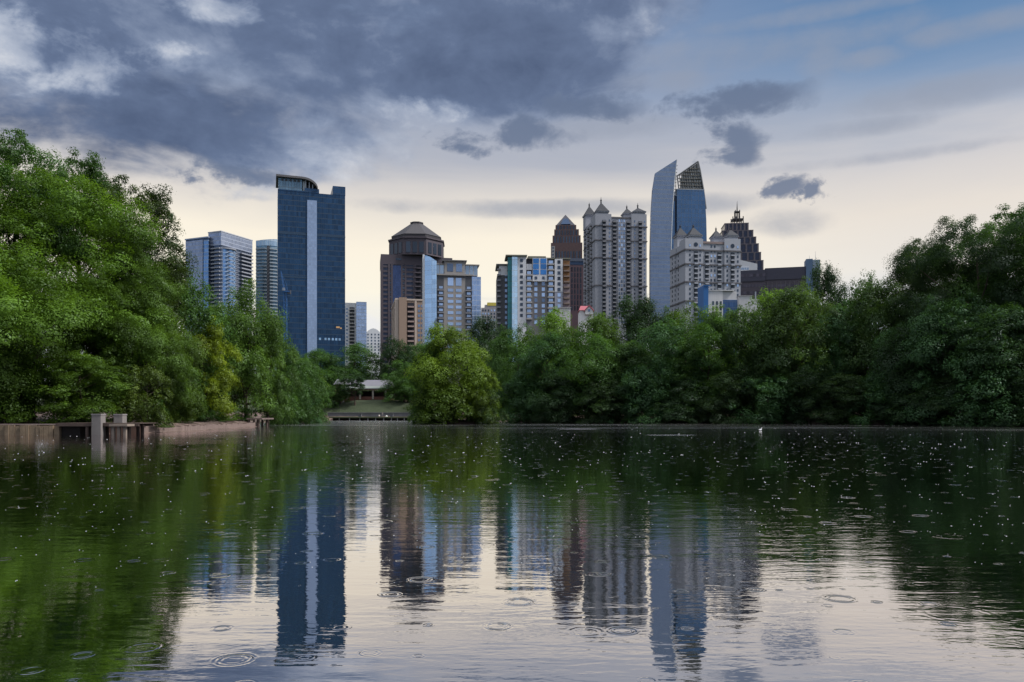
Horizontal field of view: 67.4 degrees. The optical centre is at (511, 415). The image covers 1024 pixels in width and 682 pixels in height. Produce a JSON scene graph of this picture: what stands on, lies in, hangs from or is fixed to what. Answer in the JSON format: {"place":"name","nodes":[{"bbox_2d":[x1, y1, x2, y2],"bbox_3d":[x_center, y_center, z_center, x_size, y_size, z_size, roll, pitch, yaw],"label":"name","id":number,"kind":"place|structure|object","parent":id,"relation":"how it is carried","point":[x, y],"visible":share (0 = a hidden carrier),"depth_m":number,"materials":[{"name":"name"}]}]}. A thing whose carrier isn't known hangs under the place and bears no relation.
{"place":"outdoors","nodes":[
{"label":"outdoors","id":0,"kind":"place"},
{"bbox_2d":[0,390,990,433],"bbox_3d":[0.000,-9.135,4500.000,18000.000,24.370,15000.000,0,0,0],"label":"ground","id":1,"kind":"structure","parent":0,"point":[376,406],"depth_m":331.62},
{"bbox_2d":[0,190,56,422],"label":"broadleaf tree","id":2,"kind":"object","parent":1,"relation":"on","point":[10,376],"visible":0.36,"depth_m":84.10,"materials":[{"name":"green plant"}]},
{"bbox_2d":[0,357,59,422],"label":"broadleaf tree","id":3,"kind":"object","parent":1,"relation":"on","point":[25,418],"visible":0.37,"depth_m":85.54,"materials":[{"name":"green plant"}]},
{"bbox_2d":[0,424,60,434],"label":"retaining wall","id":4,"kind":"structure","parent":1,"relation":"on","point":[29,429],"depth_m":79.88,"materials":[{"name":"concrete"}]},
{"bbox_2d":[0,128,104,419],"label":"broadleaf tree","id":5,"kind":"object","parent":1,"relation":"on","point":[14,157],"visible":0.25,"depth_m":94.22,"materials":[{"name":"green plant"}]},
{"bbox_2d":[29,349,139,423],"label":"broadleaf tree","id":6,"kind":"object","parent":1,"relation":"on","point":[81,412],"visible":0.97,"depth_m":86.51,"materials":[{"name":"green plant"}]},
{"bbox_2d":[1,146,170,408],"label":"broadleaf tree","id":7,"kind":"object","parent":1,"relation":"on","point":[91,173],"visible":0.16,"depth_m":99.08,"materials":[{"name":"green plant"}]},
{"bbox_2d":[0,166,184,421],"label":"broadleaf tree","id":8,"kind":"object","parent":1,"relation":"on","point":[32,328],"visible":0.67,"depth_m":88.44,"materials":[{"name":"green plant"}]},
{"bbox_2d":[36,237,204,418],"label":"broadleaf tree","id":9,"kind":"object","parent":1,"relation":"on","point":[155,349],"visible":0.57,"depth_m":95.65,"materials":[{"name":"green plant"}]},
{"bbox_2d":[65,174,200,412],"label":"broadleaf tree","id":10,"kind":"object","parent":1,"relation":"on","point":[158,208],"visible":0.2,"depth_m":107.26,"materials":[{"name":"green plant"}]},
{"bbox_2d":[113,362,174,427],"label":"bush","id":11,"kind":"object","parent":1,"relation":"on","point":[154,377],"visible":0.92,"depth_m":90.19,"materials":[{"name":"green plant"}]},
{"bbox_2d":[121,310,211,419],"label":"broadleaf tree","id":12,"kind":"object","parent":1,"relation":"on","point":[196,356],"visible":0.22,"depth_m":106.52,"materials":[{"name":"green plant"}]},
{"bbox_2d":[170,404,197,422],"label":"bush","id":13,"kind":"object","parent":1,"relation":"on","point":[189,417],"visible":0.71,"depth_m":107.96,"materials":[{"name":"green plant"}]},
{"bbox_2d":[151,251,236,415],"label":"broadleaf tree","id":14,"kind":"object","parent":1,"relation":"on","point":[194,319],"visible":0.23,"depth_m":121.99,"materials":[{"name":"green plant"}]},
{"bbox_2d":[144,422,256,431],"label":"earth embankment wall","id":15,"kind":"structure","parent":1,"relation":"on","point":[186,427],"depth_m":101.17,"materials":[{"name":"stone"}]},
{"bbox_2d":[192,404,224,421],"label":"bush","id":16,"kind":"object","parent":1,"relation":"on","point":[209,417],"visible":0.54,"depth_m":119.17,"materials":[{"name":"green plant"}]},
{"bbox_2d":[178,316,243,421],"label":"broadleaf tree","id":17,"kind":"object","parent":1,"relation":"on","point":[212,344],"visible":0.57,"depth_m":120.80,"materials":[{"name":"green plant"}]},
{"bbox_2d":[185,231,252,336],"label":"condominium tower","id":18,"kind":"structure","parent":1,"relation":"on","point":[225,263],"depth_m":623.95,"materials":[{"name":"glass"}]},
{"bbox_2d":[211,405,243,420],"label":"bush","id":19,"kind":"object","parent":1,"relation":"on","point":[223,418],"visible":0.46,"depth_m":129.35,"materials":[{"name":"green plant"}]},
{"bbox_2d":[207,278,292,421],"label":"broadleaf tree","id":20,"kind":"object","parent":1,"relation":"on","point":[269,328],"visible":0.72,"depth_m":144.09,"materials":[{"name":"green plant"}]},
{"bbox_2d":[256,239,276,369],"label":"curved tower","id":21,"kind":"structure","parent":1,"relation":"on","point":[266,267],"depth_m":687.51,"materials":[{"name":"blue glass"}]},
{"bbox_2d":[248,316,304,424],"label":"broadleaf tree","id":22,"kind":"object","parent":1,"relation":"on","point":[281,385],"visible":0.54,"depth_m":157.33,"materials":[{"name":"green plant"}]},
{"bbox_2d":[254,380,303,424],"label":"bush","id":23,"kind":"object","parent":1,"relation":"on","point":[298,411],"visible":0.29,"depth_m":170.50,"materials":[{"name":"green plant"}]},
{"bbox_2d":[281,272,290,356],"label":"tower crane","id":24,"kind":"object","parent":1,"relation":"on","point":[286,292],"visible":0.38,"depth_m":498.97,"materials":[{"name":"blue metal"}]},
{"bbox_2d":[263,346,321,423],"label":"broadleaf tree","id":25,"kind":"object","parent":1,"relation":"on","point":[301,369],"visible":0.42,"depth_m":185.58,"materials":[{"name":"green plant"}]},
{"bbox_2d":[276,174,344,371],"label":"glass tower","id":26,"kind":"structure","parent":1,"relation":"on","point":[310,242],"depth_m":566.80,"materials":[{"name":"blue glass"}]},
{"bbox_2d":[297,352,331,422],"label":"broadleaf tree","id":27,"kind":"object","parent":1,"relation":"on","point":[321,386],"visible":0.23,"depth_m":205.07,"materials":[{"name":"green plant"}]},
{"bbox_2d":[302,348,351,403],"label":"broadleaf tree","id":28,"kind":"object","parent":1,"relation":"on","point":[327,360],"visible":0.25,"depth_m":373.85,"materials":[{"name":"green plant"}]},
{"bbox_2d":[317,387,338,408],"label":"bush","id":29,"kind":"object","parent":1,"relation":"on","point":[331,393],"visible":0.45,"depth_m":336.77,"materials":[{"name":"green plant"}]},
{"bbox_2d":[330,376,350,403],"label":"broadleaf tree","id":30,"kind":"object","parent":1,"relation":"on","point":[339,394],"visible":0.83,"depth_m":339.76,"materials":[{"name":"green plant"}]},
{"bbox_2d":[340,372,365,405],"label":"broadleaf tree","id":31,"kind":"object","parent":1,"relation":"on","point":[360,379],"visible":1,"depth_m":337.92,"materials":[{"name":"green plant"}]},
{"bbox_2d":[345,302,366,372],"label":"slab tower","id":32,"kind":"structure","parent":1,"relation":"on","point":[355,322],"depth_m":701.67,"materials":[{"name":"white glass"}]},
{"bbox_2d":[322,342,390,390],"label":"broadleaf tree","id":33,"kind":"object","parent":1,"relation":"on","point":[355,356],"visible":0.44,"depth_m":378.82,"materials":[{"name":"green plant"}]},
{"bbox_2d":[335,379,392,401],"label":"pavilion","id":34,"kind":"structure","parent":1,"relation":"on","point":[372,385],"depth_m":351.10,"materials":[{"name":"concrete"}]},
{"bbox_2d":[327,412,414,416],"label":"terrace wall","id":35,"kind":"structure","parent":1,"relation":"on","point":[373,414],"depth_m":331.70,"materials":[{"name":"concrete"}]},
{"bbox_2d":[329,414,412,419],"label":"lakeside terrace","id":36,"kind":"structure","parent":1,"relation":"on","point":[360,417],"depth_m":324.00,"materials":[{"name":"concrete"}]},
{"bbox_2d":[367,328,379,379],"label":"apartment building","id":37,"kind":"structure","parent":1,"relation":"on","point":[373,337],"depth_m":821.49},
{"bbox_2d":[371,334,424,396],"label":"broadleaf tree","id":38,"kind":"object","parent":1,"relation":"on","point":[390,350],"visible":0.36,"depth_m":369.48,"materials":[{"name":"green plant"}]},
{"bbox_2d":[375,359,420,402],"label":"broadleaf tree","id":39,"kind":"object","parent":1,"relation":"on","point":[404,386],"visible":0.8,"depth_m":342.88,"materials":[{"name":"green plant"}]},
{"bbox_2d":[391,297,422,368],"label":"brick apartment building","id":40,"kind":"structure","parent":1,"relation":"on","point":[406,320],"depth_m":471.54,"materials":[{"name":"brick"}]},
{"bbox_2d":[380,221,451,377],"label":"office tower","id":41,"kind":"structure","parent":1,"relation":"on","point":[412,243],"depth_m":696.12,"materials":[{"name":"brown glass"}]},
{"bbox_2d":[407,389,433,423],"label":"bush","id":42,"kind":"object","parent":1,"relation":"on","point":[410,413],"visible":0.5,"depth_m":183.28,"materials":[{"name":"green plant"}]},
{"bbox_2d":[408,339,448,422],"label":"broadleaf tree","id":43,"kind":"object","parent":1,"relation":"on","point":[432,355],"visible":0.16,"depth_m":186.27,"materials":[{"name":"green plant"}]},
{"bbox_2d":[403,384,474,423],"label":"bush","id":44,"kind":"object","parent":1,"relation":"on","point":[443,417],"visible":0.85,"depth_m":177.59,"materials":[{"name":"green plant"}]},
{"bbox_2d":[422,254,480,390],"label":"glass condominium","id":45,"kind":"structure","parent":1,"relation":"on","point":[451,291],"depth_m":541.63,"materials":[{"name":"glass"}]},
{"bbox_2d":[401,321,501,418],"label":"broadleaf tree","id":46,"kind":"object","parent":1,"relation":"on","point":[464,353],"visible":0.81,"depth_m":180.57,"materials":[{"name":"green plant"}]},
{"bbox_2d":[451,359,502,423],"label":"broadleaf tree","id":47,"kind":"object","parent":1,"relation":"on","point":[476,402],"visible":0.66,"depth_m":181.77,"materials":[{"name":"green plant"}]},
{"bbox_2d":[461,387,508,423],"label":"bush","id":48,"kind":"object","parent":1,"relation":"on","point":[486,419],"visible":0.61,"depth_m":181.10,"materials":[{"name":"green plant"}]},
{"bbox_2d":[458,312,512,403],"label":"broadleaf tree","id":49,"kind":"object","parent":1,"relation":"on","point":[483,326],"visible":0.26,"depth_m":328.03,"materials":[{"name":"green plant"}]},
{"bbox_2d":[481,302,495,356],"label":"apartment building","id":50,"kind":"structure","parent":1,"relation":"on","point":[489,307],"depth_m":760.37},
{"bbox_2d":[481,321,537,417],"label":"broadleaf tree","id":51,"kind":"object","parent":1,"relation":"on","point":[501,341],"visible":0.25,"depth_m":267.62,"materials":[{"name":"green plant"}]},
{"bbox_2d":[485,338,541,420],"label":"broadleaf tree","id":52,"kind":"object","parent":1,"relation":"on","point":[512,352],"visible":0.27,"depth_m":232.24,"materials":[{"name":"green plant"}]},
{"bbox_2d":[494,377,540,422],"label":"waterside tree","id":53,"kind":"object","parent":1,"relation":"on","point":[521,392],"visible":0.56,"depth_m":218.97,"materials":[{"name":"green plant"}]},
{"bbox_2d":[495,255,570,383],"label":"modern apartment building","id":54,"kind":"structure","parent":1,"relation":"on","point":[530,290],"depth_m":430.82,"materials":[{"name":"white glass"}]},
{"bbox_2d":[505,331,576,418],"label":"broadleaf tree","id":55,"kind":"object","parent":1,"relation":"on","point":[536,360],"visible":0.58,"depth_m":217.72,"materials":[{"name":"green plant"}]},
{"bbox_2d":[521,306,582,414],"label":"broadleaf tree","id":56,"kind":"object","parent":1,"relation":"on","point":[551,323],"visible":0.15,"depth_m":258.87,"materials":[{"name":"green plant"}]},
{"bbox_2d":[524,373,587,422],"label":"waterside tree","id":57,"kind":"object","parent":1,"relation":"on","point":[555,414],"visible":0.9,"depth_m":207.03,"materials":[{"name":"green plant"}]},
{"bbox_2d":[551,215,581,257],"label":"stepped tower","id":58,"kind":"structure","parent":1,"relation":"on","point":[566,243],"depth_m":820.16,"materials":[{"name":"concrete"}]},
{"bbox_2d":[570,258,582,357],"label":"maroon office building","id":59,"kind":"structure","parent":1,"relation":"on","point":[576,283],"depth_m":590.25,"materials":[{"name":"brick"}]},
{"bbox_2d":[542,326,626,418],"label":"broadleaf tree","id":60,"kind":"object","parent":1,"relation":"on","point":[584,371],"visible":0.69,"depth_m":209.69,"materials":[{"name":"green plant"}]},
{"bbox_2d":[577,305,593,410],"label":"red roofed building","id":61,"kind":"structure","parent":1,"relation":"on","point":[583,312],"depth_m":350.00,"materials":[{"name":"tile"}]},
{"bbox_2d":[560,311,629,414],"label":"broadleaf tree","id":62,"kind":"object","parent":1,"relation":"on","point":[602,322],"visible":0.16,"depth_m":254.24,"materials":[{"name":"green plant"}]},
{"bbox_2d":[571,378,627,422],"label":"waterside tree","id":63,"kind":"object","parent":1,"relation":"on","point":[608,407],"visible":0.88,"depth_m":202.30,"materials":[{"name":"green plant"}]},
{"bbox_2d":[582,200,647,382],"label":"turreted tower","id":64,"kind":"structure","parent":1,"relation":"on","point":[615,258],"depth_m":522.92,"materials":[{"name":"concrete"}]},
{"bbox_2d":[588,339,653,418],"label":"broadleaf tree","id":65,"kind":"object","parent":1,"relation":"on","point":[625,357],"visible":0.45,"depth_m":207.76,"materials":[{"name":"green plant"}]},
{"bbox_2d":[605,374,672,423],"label":"waterside tree","id":66,"kind":"object","parent":1,"relation":"on","point":[629,416],"visible":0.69,"depth_m":197.66,"materials":[{"name":"green plant"}]},
{"bbox_2d":[607,294,690,389],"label":"broadleaf tree","id":67,"kind":"object","parent":1,"relation":"on","point":[642,315],"visible":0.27,"depth_m":258.07,"materials":[{"name":"green plant"}]},
{"bbox_2d":[621,316,719,419],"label":"broadleaf tree","id":68,"kind":"object","parent":1,"relation":"on","point":[661,367],"visible":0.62,"depth_m":200.88,"materials":[{"name":"green plant"}]},
{"bbox_2d":[649,160,706,322],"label":"twin finned tower","id":69,"kind":"structure","parent":1,"relation":"on","point":[684,206],"depth_m":697.31,"materials":[{"name":"glass"}]},
{"bbox_2d":[646,376,711,423],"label":"waterside tree","id":70,"kind":"object","parent":1,"relation":"on","point":[684,414],"visible":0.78,"depth_m":193.27,"materials":[{"name":"green plant"}]},
{"bbox_2d":[646,300,714,390],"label":"broadleaf tree","id":71,"kind":"object","parent":1,"relation":"on","point":[695,314],"visible":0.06,"depth_m":259.52,"materials":[{"name":"green plant"}]},
{"bbox_2d":[659,313,746,418],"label":"broadleaf tree","id":72,"kind":"object","parent":1,"relation":"on","point":[699,343],"visible":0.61,"depth_m":198.50,"materials":[{"name":"green plant"}]},
{"bbox_2d":[670,225,741,331],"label":"turreted building","id":73,"kind":"structure","parent":1,"relation":"on","point":[697,262],"depth_m":454.20,"materials":[{"name":"concrete"}]},
{"bbox_2d":[682,302,751,388],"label":"broadleaf tree","id":74,"kind":"object","parent":1,"relation":"on","point":[716,315],"visible":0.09,"depth_m":254.19,"materials":[{"name":"green plant"}]},
{"bbox_2d":[698,285,736,349],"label":"white building","id":75,"kind":"structure","parent":1,"relation":"on","point":[713,298],"depth_m":385.43,"materials":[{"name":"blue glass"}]},
{"bbox_2d":[695,368,762,423],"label":"waterside tree","id":76,"kind":"object","parent":1,"relation":"on","point":[718,413],"visible":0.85,"depth_m":190.33,"materials":[{"name":"green plant"}]},
{"bbox_2d":[720,206,763,269],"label":"spired tower","id":77,"kind":"structure","parent":1,"relation":"on","point":[750,252],"depth_m":799.34,"materials":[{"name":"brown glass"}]},
{"bbox_2d":[737,291,761,352],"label":"flat roofed building","id":78,"kind":"structure","parent":1,"relation":"on","point":[743,300],"depth_m":400.00,"materials":[{"name":"concrete"}]},
{"bbox_2d":[710,304,802,418],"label":"broadleaf tree","id":79,"kind":"object","parent":1,"relation":"on","point":[754,352],"visible":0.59,"depth_m":195.05,"materials":[{"name":"green plant"}]},
{"bbox_2d":[724,372,807,423],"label":"waterside tree","id":80,"kind":"object","parent":1,"relation":"on","point":[771,413],"visible":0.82,"depth_m":185.38,"materials":[{"name":"green plant"}]},
{"bbox_2d":[729,285,808,373],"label":"broadleaf tree","id":81,"kind":"object","parent":1,"relation":"on","point":[760,297],"visible":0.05,"depth_m":249.27,"materials":[{"name":"green plant"}]},
{"bbox_2d":[741,255,819,318],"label":"office block","id":82,"kind":"structure","parent":1,"relation":"on","point":[752,281],"depth_m":615.10,"materials":[{"name":"grey metal"}]},
{"bbox_2d":[738,284,854,416],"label":"broadleaf tree","id":83,"kind":"object","parent":1,"relation":"on","point":[790,309],"visible":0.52,"depth_m":191.55,"materials":[{"name":"green plant"}]},
{"bbox_2d":[769,276,833,409],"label":"broadleaf tree","id":84,"kind":"object","parent":1,"relation":"on","point":[818,299],"visible":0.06,"depth_m":238.43,"materials":[{"name":"green plant"}]},
{"bbox_2d":[769,364,856,423],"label":"waterside tree","id":85,"kind":"object","parent":1,"relation":"on","point":[804,379],"visible":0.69,"depth_m":181.45,"materials":[{"name":"green plant"}]},
{"bbox_2d":[803,258,851,349],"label":"broadleaf tree","id":86,"kind":"object","parent":1,"relation":"on","point":[828,280],"visible":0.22,"depth_m":260.11,"materials":[{"name":"green plant"}]},
{"bbox_2d":[801,298,877,414],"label":"broadleaf tree","id":87,"kind":"object","parent":1,"relation":"on","point":[843,333],"visible":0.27,"depth_m":186.15,"materials":[{"name":"green plant"}]},
{"bbox_2d":[800,373,882,424],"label":"waterside tree","id":88,"kind":"object","parent":1,"relation":"on","point":[835,415],"visible":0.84,"depth_m":173.19,"materials":[{"name":"green plant"}]},
{"bbox_2d":[843,270,886,371],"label":"broadleaf tree","id":89,"kind":"object","parent":1,"relation":"on","point":[851,287],"visible":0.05,"depth_m":243.46,"materials":[{"name":"green plant"}]},
{"bbox_2d":[829,274,924,405],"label":"broadleaf tree","id":90,"kind":"object","parent":1,"relation":"on","point":[870,316],"visible":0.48,"depth_m":182.14,"materials":[{"name":"green plant"}]},
{"bbox_2d":[848,379,908,424],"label":"waterside tree","id":91,"kind":"object","parent":1,"relation":"on","point":[878,395],"visible":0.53,"depth_m":168.01,"materials":[{"name":"green plant"}]},
{"bbox_2d":[855,322,935,419],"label":"broadleaf tree","id":92,"kind":"object","parent":1,"relation":"on","point":[882,359],"visible":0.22,"depth_m":170.98,"materials":[{"name":"green plant"}]},
{"bbox_2d":[867,367,951,425],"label":"waterside tree","id":93,"kind":"object","parent":1,"relation":"on","point":[894,409],"visible":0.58,"depth_m":159.96,"materials":[{"name":"green plant"}]},
{"bbox_2d":[880,238,950,337],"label":"broadleaf tree","id":94,"kind":"object","parent":1,"relation":"on","point":[904,289],"visible":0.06,"depth_m":194.69,"materials":[{"name":"green plant"}]},
{"bbox_2d":[876,244,975,379],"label":"broadleaf tree","id":95,"kind":"object","parent":1,"relation":"on","point":[918,283],"visible":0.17,"depth_m":173.43,"materials":[{"name":"green plant"}]},
{"bbox_2d":[876,286,1002,424],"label":"broadleaf tree","id":96,"kind":"object","parent":1,"relation":"on","point":[925,347],"visible":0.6,"depth_m":155.77,"materials":[{"name":"green plant"}]},
{"bbox_2d":[863,210,1023,416],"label":"broadleaf tree","id":97,"kind":"object","parent":1,"relation":"on","point":[987,251],"visible":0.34,"depth_m":163.16,"materials":[{"name":"green plant"}]},
{"bbox_2d":[900,373,1004,425],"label":"waterside tree","id":98,"kind":"object","parent":1,"relation":"on","point":[925,394],"visible":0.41,"depth_m":153.08,"materials":[{"name":"green plant"}]},
{"bbox_2d":[926,302,1023,418],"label":"broadleaf tree","id":99,"kind":"object","parent":1,"relation":"on","point":[997,341],"visible":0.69,"depth_m":146.66,"materials":[{"name":"green plant"}]},
{"bbox_2d":[932,202,1023,310],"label":"broadleaf tree","id":100,"kind":"object","parent":1,"relation":"on","point":[991,228],"visible":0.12,"depth_m":175.10,"materials":[{"name":"green plant"}]},
{"bbox_2d":[937,363,1023,426],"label":"waterside tree","id":101,"kind":"object","parent":1,"relation":"on","point":[973,414],"visible":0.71,"depth_m":144.07,"materials":[{"name":"green plant"}]},
{"bbox_2d":[937,216,1023,367],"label":"broadleaf tree","id":102,"kind":"object","parent":1,"relation":"on","point":[973,284],"visible":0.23,"depth_m":159.92,"materials":[{"name":"green plant"}]},
{"bbox_2d":[983,374,1023,426],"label":"waterside tree","id":103,"kind":"object","parent":1,"relation":"on","point":[1016,383],"visible":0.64,"depth_m":141.36,"materials":[{"name":"green plant"}]},
{"bbox_2d":[0,420,1023,681],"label":"lake water","id":104,"kind":"structure","parent":0,"point":[294,552],"depth_m":11.06,"materials":[{"name":"liquid"}]},
{"bbox_2d":[55,414,153,434],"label":"wooden dock","id":105,"kind":"object","parent":104,"relation":"in","point":[98,425],"visible":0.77,"depth_m":79.49,"materials":[{"name":"grey wood"}]},
{"bbox_2d":[0,0,1023,364],"label":"sky","id":106,"kind":"structure","parent":0,"point":[842,132],"materials":[{"name":"grey"}]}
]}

